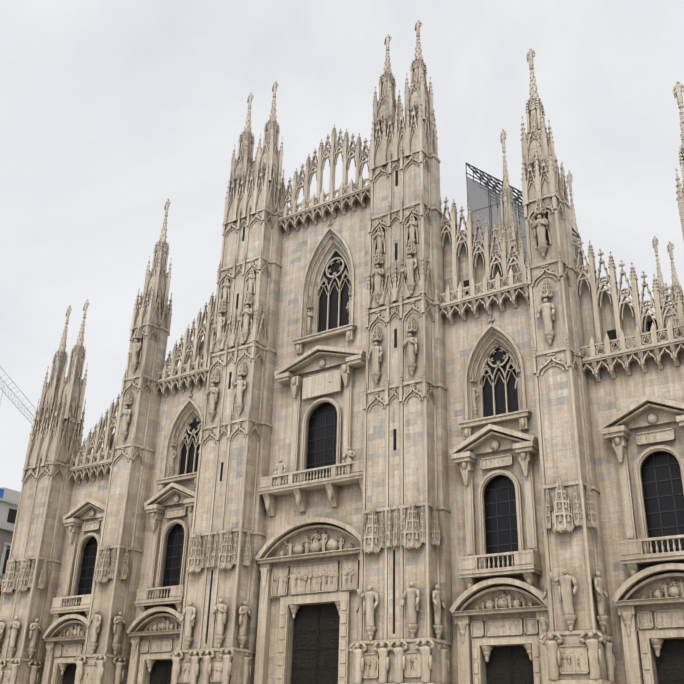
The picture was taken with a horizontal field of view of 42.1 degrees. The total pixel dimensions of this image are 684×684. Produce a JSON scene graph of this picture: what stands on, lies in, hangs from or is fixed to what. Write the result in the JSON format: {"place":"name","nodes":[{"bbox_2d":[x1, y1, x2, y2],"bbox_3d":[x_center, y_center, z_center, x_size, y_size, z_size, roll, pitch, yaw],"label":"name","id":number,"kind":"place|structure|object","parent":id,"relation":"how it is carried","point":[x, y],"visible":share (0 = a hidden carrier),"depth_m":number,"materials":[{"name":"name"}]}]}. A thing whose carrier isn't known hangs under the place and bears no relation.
{"place":"outdoors","nodes":[
{"label":"outdoors","id":0,"kind":"place"},
{"bbox_2d":[0,123,683,683],"bbox_3d":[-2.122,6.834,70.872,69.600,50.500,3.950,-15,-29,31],"label":"wall","id":1,"kind":"structure","parent":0,"point":[602,401],"depth_m":67.68,"materials":[{"name":"beige stone"}]},
{"bbox_2d":[0,33,683,683],"bbox_3d":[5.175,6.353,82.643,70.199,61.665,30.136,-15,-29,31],"label":"stone ornamentation","id":2,"kind":"object","parent":1,"relation":"attached to","point":[390,147],"visible":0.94,"depth_m":68.88,"materials":[{"name":"beige stone"}]},
{"bbox_2d":[0,20,683,683],"bbox_3d":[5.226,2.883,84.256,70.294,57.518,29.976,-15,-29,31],"label":"duomo sculpture","id":3,"kind":"object","parent":1,"relation":"attached to","point":[566,592],"visible":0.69,"depth_m":66.00,"materials":[{"name":"beige stone"}]},
{"bbox_2d":[62,603,683,683],"bbox_3d":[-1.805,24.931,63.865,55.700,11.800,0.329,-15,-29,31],"label":"doors","id":4,"kind":"structure","parent":1,"relation":"in","point":[315,653],"depth_m":64.43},
{"bbox_2d":[138,170,657,643],"bbox_3d":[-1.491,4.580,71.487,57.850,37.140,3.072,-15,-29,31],"label":"slit openings","id":5,"kind":"object","parent":1,"relation":"in","point":[611,334],"visible":0.38,"depth_m":68.10,"materials":[{"name":"black"}]},
{"bbox_2d":[0,0,683,491],"label":"sky","id":6,"kind":"structure","parent":0,"point":[111,111],"materials":[{"name":"white"}]},
{"bbox_2d":[76,217,683,605],"bbox_3d":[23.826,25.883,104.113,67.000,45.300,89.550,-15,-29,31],"label":"windows","id":7,"kind":"structure","parent":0,"point":[668,519],"depth_m":64.73,"materials":[{"name":"black glass"}]},
{"bbox_2d":[77,402,683,600],"bbox_3d":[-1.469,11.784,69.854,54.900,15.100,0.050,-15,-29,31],"label":"duomo muntins","id":8,"kind":"object","parent":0,"point":[496,502],"visible":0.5,"depth_m":60.86,"materials":[{"name":"black metal"}]},
{"bbox_2d":[465,163,584,276],"bbox_3d":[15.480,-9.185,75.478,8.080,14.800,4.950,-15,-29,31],"label":"duomo scaffold tubes","id":9,"kind":"object","parent":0,"point":[488,185],"visible":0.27,"depth_m":77.03,"materials":[{"name":"grey metal"}]},
{"bbox_2d":[467,176,583,275],"bbox_3d":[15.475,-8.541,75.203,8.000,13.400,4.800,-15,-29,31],"label":"duomo scaffold net","id":10,"kind":"object","parent":9,"relation":"attached to","point":[477,192],"visible":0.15,"depth_m":75.54,"materials":[{"name":"grey fabric"}]},
{"label":"piazza ground","id":11,"kind":"structure","parent":0,"visible":0},
{"bbox_2d":[0,487,20,596],"bbox_3d":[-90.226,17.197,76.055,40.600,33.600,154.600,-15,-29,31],"label":"palazzo","id":12,"kind":"structure","parent":11,"relation":"on","point":[9,500],"depth_m":112.76,"materials":[{"name":"beige paint"}]},
{"bbox_2d":[0,508,16,596],"bbox_3d":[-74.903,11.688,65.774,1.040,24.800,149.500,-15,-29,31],"label":"building windows","id":13,"kind":"structure","parent":12,"relation":"in","point":[12,513],"depth_m":113.51,"materials":[{"name":"black glass"}]},
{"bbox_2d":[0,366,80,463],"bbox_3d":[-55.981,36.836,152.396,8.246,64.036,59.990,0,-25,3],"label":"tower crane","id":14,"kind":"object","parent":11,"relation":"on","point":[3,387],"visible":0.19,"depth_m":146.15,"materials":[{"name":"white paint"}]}
]}

